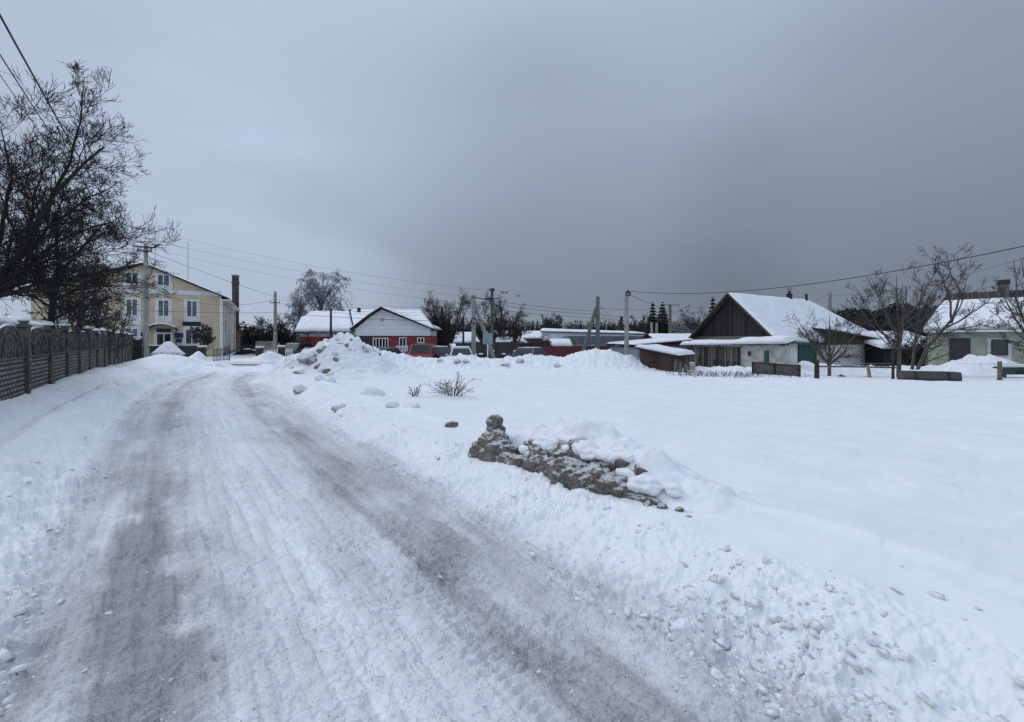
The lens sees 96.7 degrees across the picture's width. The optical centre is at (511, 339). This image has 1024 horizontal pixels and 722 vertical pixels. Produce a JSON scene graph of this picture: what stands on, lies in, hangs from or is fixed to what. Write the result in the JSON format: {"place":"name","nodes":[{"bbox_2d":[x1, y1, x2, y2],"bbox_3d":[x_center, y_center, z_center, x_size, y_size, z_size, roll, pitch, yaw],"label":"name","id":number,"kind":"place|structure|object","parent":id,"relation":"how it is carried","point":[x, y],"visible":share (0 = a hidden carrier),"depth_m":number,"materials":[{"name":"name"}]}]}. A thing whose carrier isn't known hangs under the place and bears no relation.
{"place":"outdoors","nodes":[
{"label":"outdoors","id":0,"kind":"place"},
{"bbox_2d":[0,351,868,721],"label":"road","id":1,"kind":"structure","parent":0,"point":[298,595],"depth_m":2.77,"materials":[{"name":"snow"}]},
{"bbox_2d":[377,347,406,354],"bbox_3d":[-8.901,1.285,30.973,2.120,1.470,4.295,0,0,14],"label":"parked car","id":2,"kind":"object","parent":1,"relation":"on","point":[394,350],"visible":0.12,"depth_m":31.40,"materials":[{"name":"grey paint"}]},
{"bbox_2d":[405,344,436,357],"bbox_3d":[-6.201,1.130,31.473,2.120,1.780,4.295,0,0,-4],"label":"parked car","id":3,"kind":"object","parent":1,"relation":"on","point":[423,350],"visible":0.44,"depth_m":30.61,"materials":[{"name":"red paint"}]},
{"bbox_2d":[435,346,449,357],"bbox_3d":[-5.370,1.250,33.578,2.120,1.541,4.295,0,0,-38],"label":"parked car","id":4,"kind":"object","parent":1,"relation":"on","point":[442,351],"visible":0.1,"depth_m":32.93,"materials":[{"name":"black paint"}]},
{"bbox_2d":[445,346,477,356],"bbox_3d":[-3.461,1.242,30.773,2.120,1.557,4.295,0,0,-10],"label":"parked car","id":5,"kind":"object","parent":1,"relation":"on","point":[455,351],"visible":0.44,"depth_m":30.20,"materials":[{"name":"silver metal"}]},
{"bbox_2d":[0,392,1023,721],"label":"snow crumbs","id":6,"kind":"object","parent":1,"relation":"on","point":[6,654],"visible":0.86,"depth_m":2.28,"materials":[{"name":"snow"}]},
{"bbox_2d":[670,617,691,632],"bbox_3d":[0.941,1.602,2.518,0.126,0.104,0.103,0,0,37],"label":"snow chunk","id":7,"kind":"object","parent":1,"relation":"on","point":[682,625],"visible":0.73,"depth_m":2.50,"materials":[{"name":"snow"}]},
{"bbox_2d":[846,706,859,721],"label":"snow chunk","id":8,"kind":"object","parent":1,"relation":"on","point":[853,713],"visible":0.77,"depth_m":1.92,"materials":[{"name":"snow"}]},
{"bbox_2d":[0,344,1023,721],"bbox_3d":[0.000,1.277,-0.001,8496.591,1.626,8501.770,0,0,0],"label":"ground","id":9,"kind":"structure","parent":0,"point":[860,486],"depth_m":4.51,"materials":[{"name":"snow"}]},
{"bbox_2d":[0,313,55,329],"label":"cottage","id":10,"kind":"structure","parent":9,"relation":"on","point":[10,320],"depth_m":17.20,"materials":[{"name":"white metal"}]},
{"bbox_2d":[0,316,135,400],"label":"concrete fence","id":11,"kind":"object","parent":9,"relation":"on","point":[34,357],"visible":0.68,"depth_m":10.12,"materials":[{"name":"concrete"}]},
{"bbox_2d":[133,337,141,359],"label":"sheet gate","id":12,"kind":"structure","parent":11,"relation":"attached to","point":[137,348],"depth_m":31.52,"materials":[{"name":"metal"}]},
{"bbox_2d":[1,170,142,330],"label":"bare fruit tree","id":13,"kind":"object","parent":9,"relation":"on","point":[50,318],"visible":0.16,"depth_m":15.49,"materials":[{"name":"brown plant"}]},
{"bbox_2d":[43,261,132,333],"bbox_3d":[-18.874,-1.185,19.898,3.235,4.569,2.121,0,0,18],"label":"bare fruit tree","id":14,"kind":"object","parent":9,"relation":"on","point":[98,320],"visible":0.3,"depth_m":19.95,"materials":[{"name":"brown plant"}]},
{"bbox_2d":[43,305,135,357],"bbox_3d":[-17.896,-0.393,19.528,2.869,2.465,4.143,0,0,-28],"label":"thicket","id":15,"kind":"object","parent":9,"relation":"on","point":[123,325],"visible":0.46,"depth_m":19.53,"materials":[{"name":"brown plant"}]},
{"bbox_2d":[0,60,180,337],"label":"bare fruit tree","id":16,"kind":"object","parent":9,"relation":"on","point":[16,271],"visible":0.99,"depth_m":10.65,"materials":[{"name":"brown plant"}]},
{"bbox_2d":[21,233,265,355],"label":"municipal building","id":17,"kind":"structure","parent":9,"relation":"on","point":[174,327],"depth_m":48.06,"materials":[{"name":"yellow paint"}]},
{"bbox_2d":[125,298,137,315],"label":"window","id":18,"kind":"structure","parent":17,"relation":"in","point":[135,313],"depth_m":46.26,"materials":[{"name":"glass"}]},
{"bbox_2d":[157,300,168,316],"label":"window","id":19,"kind":"structure","parent":17,"relation":"in","point":[160,307],"depth_m":47.48,"materials":[{"name":"white plastic"}]},
{"bbox_2d":[157,274,169,285],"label":"window","id":20,"kind":"structure","parent":17,"relation":"in","point":[163,278],"depth_m":47.49,"materials":[{"name":"white plastic"}]},
{"bbox_2d":[156,333,171,344],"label":"door","id":21,"kind":"structure","parent":17,"relation":"in","point":[161,338],"depth_m":47.48,"materials":[{"name":"white plastic"}]},
{"bbox_2d":[186,300,197,316],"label":"window","id":22,"kind":"structure","parent":17,"relation":"in","point":[191,307],"depth_m":48.63,"materials":[{"name":"white plastic"}]},
{"bbox_2d":[185,329,198,343],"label":"window","id":23,"kind":"structure","parent":17,"relation":"in","point":[188,340],"depth_m":48.53,"materials":[{"name":"white plastic"}]},
{"bbox_2d":[133,243,160,357],"bbox_3d":[-24.253,-2.450,30.711,2.401,8.099,0.929,0,0,15],"label":"utility pole","id":24,"kind":"object","parent":9,"relation":"on","point":[145,325],"visible":0.73,"depth_m":30.91,"materials":[{"name":"concrete"}]},
{"bbox_2d":[0,75,141,260],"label":"overhead wire","id":25,"kind":"object","parent":24,"relation":"attached to","point":[43,137],"visible":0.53,"depth_m":7.38,"materials":[{"name":"metal"}]},
{"bbox_2d":[0,54,144,255],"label":"overhead wire","id":26,"kind":"object","parent":24,"relation":"attached to","point":[44,123],"visible":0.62,"depth_m":6.74,"materials":[{"name":"metal"}]},
{"bbox_2d":[0,14,145,250],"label":"overhead wire","id":27,"kind":"object","parent":24,"relation":"attached to","point":[14,41],"visible":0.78,"depth_m":5.92,"materials":[{"name":"metal"}]},
{"bbox_2d":[149,341,185,355],"bbox_3d":[-25.374,1.020,33.475,2.338,1.780,2.393,0,0,0],"label":"snow pile","id":28,"kind":"object","parent":9,"relation":"on","point":[168,347],"visible":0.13,"depth_m":33.07,"materials":[{"name":"snow"}]},
{"bbox_2d":[142,345,198,356],"bbox_3d":[-28.219,1.054,37.524,6.541,1.200,0.150,0,0,18],"label":"sheet fence","id":29,"kind":"object","parent":9,"relation":"on","point":[189,350],"visible":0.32,"depth_m":36.91,"materials":[{"name":"metal"}]},
{"bbox_2d":[189,323,215,349],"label":"round tree","id":30,"kind":"object","parent":9,"relation":"on","point":[206,338],"visible":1,"depth_m":41.90,"materials":[{"name":"grey plant"}]},
{"bbox_2d":[213,345,229,360],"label":"iron gate","id":31,"kind":"structure","parent":9,"relation":"on","point":[224,349],"depth_m":34.90,"materials":[{"name":"metal"}]},
{"bbox_2d":[231,275,239,329],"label":"chimney stack","id":32,"kind":"object","parent":9,"relation":"on","point":[235,292],"visible":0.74,"depth_m":73.65,"materials":[{"name":"brick"}]},
{"bbox_2d":[233,348,255,354],"bbox_3d":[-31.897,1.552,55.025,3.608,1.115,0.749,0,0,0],"label":"parked car","id":33,"kind":"object","parent":9,"relation":"on","point":[246,351],"visible":0.66,"depth_m":54.82,"materials":[{"name":"black"}]},
{"bbox_2d":[235,311,292,348],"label":"bare bush","id":34,"kind":"object","parent":9,"relation":"on","point":[247,337],"visible":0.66,"depth_m":55.25,"materials":[{"name":"brown plant"}]},
{"bbox_2d":[256,341,272,352],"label":"garden wall","id":35,"kind":"structure","parent":9,"relation":"on","point":[267,345],"depth_m":49.02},
{"bbox_2d":[270,291,279,350],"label":"utility pole","id":36,"kind":"object","parent":9,"relation":"on","point":[275,330],"visible":0.89,"depth_m":43.91,"materials":[{"name":"concrete"}]},
{"bbox_2d":[283,313,470,321],"bbox_3d":[-12.842,-1.949,38.499,22.926,1.330,0.029,0,0,29],"label":"overhead wire","id":37,"kind":"object","parent":36,"relation":"attached to","point":[384,319],"visible":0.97,"depth_m":36.97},
{"bbox_2d":[259,318,298,344],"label":"bare bush","id":38,"kind":"object","parent":9,"relation":"on","point":[285,337],"visible":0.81,"depth_m":51.44,"materials":[{"name":"brown plant"}]},
{"bbox_2d":[277,345,285,355],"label":"gate pillar","id":39,"kind":"structure","parent":9,"relation":"on","point":[281,349],"depth_m":37.77,"materials":[{"name":"brick"}]},
{"bbox_2d":[275,342,311,355],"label":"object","id":40,"kind":"object","parent":9,"relation":"on","point":[296,347],"visible":0.16,"depth_m":39.76,"materials":[{"name":"grey paint"}]},
{"bbox_2d":[285,290,312,341],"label":"birch tree","id":41,"kind":"object","parent":9,"relation":"on","point":[298,303],"visible":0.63,"depth_m":65.40,"materials":[{"name":"grey plant"}]},
{"bbox_2d":[293,385,307,394],"bbox_3d":[-5.699,1.383,12.298,0.438,0.327,0.254,0,0,0],"label":"snow chunk","id":42,"kind":"object","parent":9,"relation":"on","point":[298,389],"visible":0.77,"depth_m":12.23,"materials":[{"name":"snow"}]},
{"bbox_2d":[291,267,353,323],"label":"birch tree","id":43,"kind":"object","parent":9,"relation":"on","point":[318,295],"visible":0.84,"depth_m":61.47,"materials":[{"name":"grey plant"}]},
{"bbox_2d":[250,332,427,383],"bbox_3d":[-7.037,0.967,18.600,8.800,2.545,6.000,0,0,0],"label":"snow pile","id":44,"kind":"object","parent":9,"relation":"on","point":[342,356],"visible":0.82,"depth_m":17.46,"materials":[{"name":"snow"}]},
{"bbox_2d":[294,307,442,353],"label":"red brick house","id":45,"kind":"structure","parent":9,"relation":"on","point":[376,329],"depth_m":40.00,"materials":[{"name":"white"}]},
{"bbox_2d":[373,338,387,347],"bbox_3d":[-11.533,0.408,39.967,1.350,1.097,0.060,0,0,0],"label":"window","id":46,"kind":"structure","parent":45,"relation":"in","point":[377,342],"depth_m":39.97,"materials":[{"name":"white plastic"}]},
{"bbox_2d":[399,337,405,350],"bbox_3d":[-9.592,0.408,39.967,0.619,1.210,0.060,0,0,0],"label":"door","id":47,"kind":"structure","parent":45,"relation":"in","point":[402,340],"depth_m":39.97,"materials":[{"name":"white plastic"}]},
{"bbox_2d":[360,387,384,395],"bbox_3d":[-3.341,1.357,10.961,0.600,0.441,0.426,0,0,-28],"label":"snow chunk","id":48,"kind":"object","parent":9,"relation":"on","point":[372,391],"visible":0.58,"depth_m":10.91,"materials":[{"name":"snow"}]},
{"bbox_2d":[385,400,398,407],"bbox_3d":[-2.474,1.361,9.402,0.303,0.210,0.230,0,0,0],"label":"snow chunk","id":49,"kind":"object","parent":9,"relation":"on","point":[392,404],"visible":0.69,"depth_m":9.32,"materials":[{"name":"snow"}]},
{"bbox_2d":[404,401,419,407],"bbox_3d":[-2.030,1.385,9.191,0.340,0.262,0.248,0,0,12],"label":"snow chunk","id":50,"kind":"object","parent":9,"relation":"on","point":[412,404],"visible":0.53,"depth_m":9.13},
{"bbox_2d":[429,318,456,347],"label":"bare bush","id":51,"kind":"object","parent":9,"relation":"on","point":[443,338],"visible":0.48,"depth_m":45.50,"materials":[{"name":"brown plant"}]},
{"bbox_2d":[418,288,477,345],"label":"bare tree","id":52,"kind":"object","parent":9,"relation":"on","point":[440,317],"visible":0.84,"depth_m":46.35,"materials":[{"name":"brown plant"}]},
{"bbox_2d":[424,371,473,395],"bbox_3d":[-1.472,1.147,11.371,1.203,0.692,1.240,0,0,14],"label":"bare shrub","id":53,"kind":"object","parent":9,"relation":"on","point":[458,390],"visible":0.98,"depth_m":11.23,"materials":[{"name":"plant"}]},
{"bbox_2d":[453,332,482,348],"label":"snowy shed","id":54,"kind":"structure","parent":9,"relation":"on","point":[467,339],"depth_m":56.28,"materials":[{"name":"snow"}]},
{"bbox_2d":[471,294,495,358],"bbox_3d":[-2.027,-0.489,33.341,2.322,5.518,0.548,0,0,-31],"label":"utility pole","id":55,"kind":"object","parent":9,"relation":"on","point":[475,312],"visible":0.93,"depth_m":32.96,"materials":[{"name":"concrete"}]},
{"bbox_2d":[483,333,491,357],"bbox_3d":[-1.470,0.483,27.490,0.580,1.740,0.080,0,0,0],"label":"road sign","id":56,"kind":"object","parent":9,"relation":"on","point":[487,338],"visible":0.94,"depth_m":27.45,"materials":[{"name":"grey metal"}]},
{"bbox_2d":[485,288,499,358],"bbox_3d":[-1.654,-1.063,37.998,1.211,6.417,0.331,0,0,-12],"label":"utility pole","id":57,"kind":"object","parent":9,"relation":"on","point":[492,320],"visible":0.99,"depth_m":37.89,"materials":[{"name":"wood"}]},
{"bbox_2d":[476,342,519,357],"bbox_3d":[-0.878,0.875,37.915,4.550,1.350,0.270,0,0,0],"label":"board fence","id":58,"kind":"object","parent":9,"relation":"on","point":[502,349],"visible":0.52,"depth_m":38.00,"materials":[{"name":"grey wood"}]},
{"bbox_2d":[477,290,527,340],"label":"bare tree","id":59,"kind":"object","parent":9,"relation":"on","point":[501,330],"visible":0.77,"depth_m":44.33,"materials":[{"name":"brown plant"}]},
{"bbox_2d":[481,312,530,345],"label":"rusty shrub","id":60,"kind":"object","parent":9,"relation":"on","point":[516,334],"visible":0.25,"depth_m":45.53,"materials":[{"name":"brown plant"}]},
{"bbox_2d":[508,347,548,357],"bbox_3d":[1.022,1.270,30.575,2.120,1.501,4.295,0,0,24],"label":"parked car","id":61,"kind":"object","parent":9,"relation":"on","point":[520,351],"visible":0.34,"depth_m":30.11,"materials":[{"name":"paint"}]},
{"bbox_2d":[510,339,552,348],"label":"dark scrub","id":62,"kind":"object","parent":9,"relation":"on","point":[540,343],"visible":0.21,"depth_m":41.89,"materials":[{"name":"brown plant"}]},
{"bbox_2d":[522,331,542,346],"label":"snowy shed","id":63,"kind":"structure","parent":9,"relation":"on","point":[532,336],"depth_m":75.01,"materials":[{"name":"snow"}]},
{"bbox_2d":[537,312,562,332],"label":"bare tree","id":64,"kind":"object","parent":9,"relation":"on","point":[550,325],"visible":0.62,"depth_m":79.24,"materials":[{"name":"brown plant"}]},
{"bbox_2d":[240,307,880,342],"bbox_3d":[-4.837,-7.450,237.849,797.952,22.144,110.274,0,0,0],"label":"forest","id":65,"kind":"object","parent":9,"relation":"on","point":[613,327],"visible":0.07,"depth_m":242.18,"materials":[{"name":"plant"}]},
{"bbox_2d":[549,338,572,345],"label":"snowy shed","id":66,"kind":"structure","parent":9,"relation":"on","point":[561,342],"depth_m":46.91,"materials":[{"name":"snow"}]},
{"bbox_2d":[543,345,620,356],"bbox_3d":[6.654,1.142,38.050,8.130,1.350,0.100,0,0,0],"label":"crimson fence","id":67,"kind":"object","parent":9,"relation":"on","point":[561,351],"visible":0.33,"depth_m":38.00,"materials":[{"name":"metal"}]},
{"bbox_2d":[581,297,599,350],"bbox_3d":[5.702,-0.469,34.060,1.791,5.471,0.373,0,0,5],"label":"utility pole","id":68,"kind":"object","parent":9,"relation":"on","point":[596,312],"visible":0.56,"depth_m":33.94,"materials":[{"name":"concrete"}]},
{"bbox_2d":[541,328,645,344],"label":"long white building","id":69,"kind":"structure","parent":9,"relation":"on","point":[558,333],"depth_m":61.74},
{"bbox_2d":[562,336,642,345],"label":"block garage","id":70,"kind":"structure","parent":9,"relation":"on","point":[579,340],"depth_m":49.96,"materials":[{"name":"concrete"}]},
{"bbox_2d":[460,414,760,529],"bbox_3d":[0.921,1.259,4.842,1.770,0.801,4.068,0,0,-40],"label":"dirty snow heap","id":71,"kind":"object","parent":9,"relation":"on","point":[600,457],"visible":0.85,"depth_m":4.35,"materials":[{"name":"snow"}]},
{"bbox_2d":[624,289,630,354],"bbox_3d":[6.686,-0.793,26.433,0.322,4.300,0.451,0,0,-12],"label":"utility pole","id":72,"kind":"object","parent":9,"relation":"on","point":[626,336],"visible":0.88,"depth_m":26.42,"materials":[{"name":"concrete"}]},
{"bbox_2d":[632,246,1023,293],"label":"overhead wire","id":73,"kind":"object","parent":72,"relation":"attached to","point":[846,278],"visible":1,"depth_m":15.38,"materials":[{"name":"metal"}]},
{"bbox_2d":[629,314,651,335],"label":"bare tree","id":74,"kind":"object","parent":9,"relation":"on","point":[633,327],"visible":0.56,"depth_m":79.61,"materials":[{"name":"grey plant"}]},
{"bbox_2d":[607,338,694,363],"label":"shed","id":75,"kind":"structure","parent":9,"relation":"on","point":[668,342],"depth_m":31.30,"materials":[{"name":"white metal"}]},
{"bbox_2d":[646,302,656,333],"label":"spruce tree","id":76,"kind":"object","parent":9,"relation":"on","point":[651,315],"visible":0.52,"depth_m":69.78,"materials":[{"name":"green plant"}]},
{"bbox_2d":[653,302,673,332],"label":"spruce tree","id":77,"kind":"object","parent":9,"relation":"on","point":[662,328],"visible":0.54,"depth_m":67.57,"materials":[{"name":"green plant"}]},
{"bbox_2d":[634,344,694,372],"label":"rusty shed","id":78,"kind":"structure","parent":9,"relation":"on","point":[660,357],"depth_m":24.77,"materials":[{"name":"brown metal"}]},
{"bbox_2d":[641,333,691,338],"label":"snowy shed","id":79,"kind":"structure","parent":9,"relation":"on","point":[666,335],"depth_m":45.92,"materials":[{"name":"snow"}]},
{"bbox_2d":[661,303,675,332],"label":"utility pole","id":80,"kind":"object","parent":9,"relation":"on","point":[670,320],"visible":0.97,"depth_m":59.86,"materials":[{"name":"grey concrete"}]},
{"bbox_2d":[668,316,692,332],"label":"bare tree","id":81,"kind":"object","parent":9,"relation":"on","point":[675,328],"visible":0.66,"depth_m":74.74,"materials":[{"name":"grey plant"}]},
{"bbox_2d":[677,305,706,332],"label":"bare tree","id":82,"kind":"object","parent":9,"relation":"on","point":[691,325],"visible":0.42,"depth_m":48.35,"materials":[{"name":"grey plant"}]},
{"bbox_2d":[664,369,809,377],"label":"dry weeds","id":83,"kind":"object","parent":9,"relation":"on","point":[717,375],"visible":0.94,"depth_m":19.75,"materials":[{"name":"plant"}]},
{"bbox_2d":[680,336,795,366],"bbox_3d":[13.695,1.084,27.990,6.119,2.633,2.196,0,0,45],"label":"lean to shed","id":84,"kind":"object","parent":9,"relation":"on","point":[712,353],"visible":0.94,"depth_m":27.26,"materials":[{"name":"grey wood"}]},
{"bbox_2d":[752,362,800,376],"bbox_3d":[12.781,1.714,22.142,0.140,1.140,2.889,0,0,-13],"label":"metal fence panel","id":85,"kind":"object","parent":9,"relation":"on","point":[772,368],"visible":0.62,"depth_m":22.02,"materials":[{"name":"grey metal"}]},
{"bbox_2d":[688,287,885,365],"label":"white house","id":86,"kind":"structure","parent":9,"relation":"on","point":[733,316],"depth_m":32.17,"materials":[{"name":"brown wood"}]},
{"bbox_2d":[798,344,816,363],"bbox_3d":[20.355,1.195,31.350,2.456,1.810,0.069,0,0,-32],"label":"door","id":87,"kind":"structure","parent":86,"relation":"in","point":[804,354],"depth_m":31.25,"materials":[{"name":"wood"}]},
{"bbox_2d":[668,302,935,335],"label":"grove","id":88,"kind":"object","parent":9,"relation":"on","point":[869,316],"visible":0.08,"depth_m":81.27,"materials":[{"name":"plant"}]},
{"bbox_2d":[814,360,818,378],"bbox_3d":[12.722,1.446,19.004,0.204,1.186,0.197,0,0,0],"label":"fence post","id":89,"kind":"object","parent":9,"relation":"on","point":[816,369],"visible":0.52,"depth_m":18.94,"materials":[{"name":"grey wood"}]},
{"bbox_2d":[783,307,871,375],"bbox_3d":[14.997,0.079,21.577,3.265,3.495,2.906,0,0,0],"label":"garden tree","id":90,"kind":"object","parent":9,"relation":"on","point":[828,360],"visible":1,"depth_m":21.43,"materials":[{"name":"brown plant"}]},
{"bbox_2d":[828,292,831,311],"bbox_3d":[26.563,-0.837,38.000,0.300,6.236,0.300,0,0,33],"label":"utility pole","id":91,"kind":"object","parent":9,"relation":"on","point":[829,301],"visible":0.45,"depth_m":37.88,"materials":[{"name":"concrete"}]},
{"bbox_2d":[821,363,890,378],"bbox_3d":[14.017,1.275,18.650,2.688,0.644,0.012,0,0,15],"label":"fence","id":92,"kind":"object","parent":9,"relation":"on","point":[855,368],"visible":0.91,"depth_m":18.63,"materials":[{"name":"metal"}]},
{"bbox_2d":[819,366,895,368],"bbox_3d":[16.054,1.279,21.237,3.128,0.095,0.268,0,0,13],"label":"fence rail","id":93,"kind":"object","parent":9,"relation":"on","point":[857,366],"visible":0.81,"depth_m":21.27,"materials":[{"name":"grey wood"}]},
{"bbox_2d":[891,350,894,378],"bbox_3d":[15.234,1.251,18.202,0.112,1.632,0.103,0,0,0],"label":"fence post","id":94,"kind":"object","parent":9,"relation":"on","point":[893,366],"visible":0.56,"depth_m":18.18,"materials":[{"name":"grey wood"}]},
{"bbox_2d":[863,339,924,365],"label":"garden shed","id":95,"kind":"structure","parent":9,"relation":"on","point":[879,354],"depth_m":33.48,"materials":[{"name":"brown metal"}]},
{"bbox_2d":[870,331,924,341],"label":"snowy shed","id":96,"kind":"structure","parent":9,"relation":"on","point":[905,334],"depth_m":45.00,"materials":[{"name":"snow"}]},
{"bbox_2d":[840,256,958,376],"bbox_3d":[17.365,-0.951,20.762,3.884,5.480,4.062,0,0,0],"label":"garden tree","id":97,"kind":"object","parent":9,"relation":"on","point":[898,333],"visible":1,"depth_m":20.42,"materials":[{"name":"brown plant"}]},
{"bbox_2d":[884,329,927,365],"bbox_3d":[26.466,0.670,30.046,2.792,3.063,3.173,0,0,-43],"label":"bare bush","id":98,"kind":"object","parent":9,"relation":"on","point":[918,354],"visible":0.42,"depth_m":29.89,"materials":[{"name":"brown plant"}]},
{"bbox_2d":[883,275,951,369],"bbox_3d":[20.676,-0.622,22.863,2.643,5.038,2.715,0,0,0],"label":"garden tree","id":99,"kind":"object","parent":9,"relation":"on","point":[915,348],"visible":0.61,"depth_m":22.88,"materials":[{"name":"brown plant"}]},
{"bbox_2d":[897,369,961,380],"bbox_3d":[16.046,1.464,17.223,2.221,0.601,0.624,0,0,20],"label":"timber trough","id":100,"kind":"object","parent":9,"relation":"on","point":[927,375],"visible":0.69,"depth_m":17.10,"materials":[{"name":"grey wood"}]},
{"bbox_2d":[915,242,1008,369],"bbox_3d":[21.490,-1.415,22.256,3.708,6.619,2.659,0,0,24],"label":"garden tree","id":101,"kind":"object","parent":9,"relation":"on","point":[938,334],"visible":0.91,"depth_m":21.94,"materials":[{"name":"brown plant"}]},
{"bbox_2d":[920,279,1023,365],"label":"green house","id":102,"kind":"structure","parent":9,"relation":"on","point":[985,341],"depth_m":25.68,"materials":[{"name":"stone"}]},
{"bbox_2d":[949,338,969,361],"bbox_3d":[25.354,1.138,25.775,0.856,2.423,0.048,0,0,41],"label":"door","id":103,"kind":"structure","parent":102,"relation":"in","point":[964,343],"depth_m":25.76,"materials":[{"name":"metal"}]},
{"bbox_2d":[991,340,1007,354],"bbox_3d":[26.505,0.430,24.739,0.620,0.850,0.060,0,0,41],"label":"window","id":104,"kind":"structure","parent":102,"relation":"in","point":[997,348],"depth_m":24.75,"materials":[{"name":"grey glass"}]},
{"bbox_2d":[997,361,1002,379],"bbox_3d":[18.436,1.468,17.203,0.163,1.294,0.155,0,0,0],"label":"fence post","id":105,"kind":"object","parent":9,"relation":"on","point":[999,371],"visible":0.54,"depth_m":17.16,"materials":[{"name":"grey wood"}]},
{"bbox_2d":[983,257,1023,356],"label":"garden tree","id":106,"kind":"object","parent":9,"relation":"on","point":[1015,315],"visible":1,"depth_m":18.55,"materials":[{"name":"brown plant"}]},
{"bbox_2d":[992,364,1023,377],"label":"green bench","id":107,"kind":"object","parent":9,"relation":"on","point":[1018,369],"visible":0.85,"depth_m":19.47,"materials":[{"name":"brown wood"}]},
{"bbox_2d":[0,0,1023,337],"label":"sky","id":108,"kind":"structure","parent":0,"point":[565,155],"materials":[{"name":"grey"}]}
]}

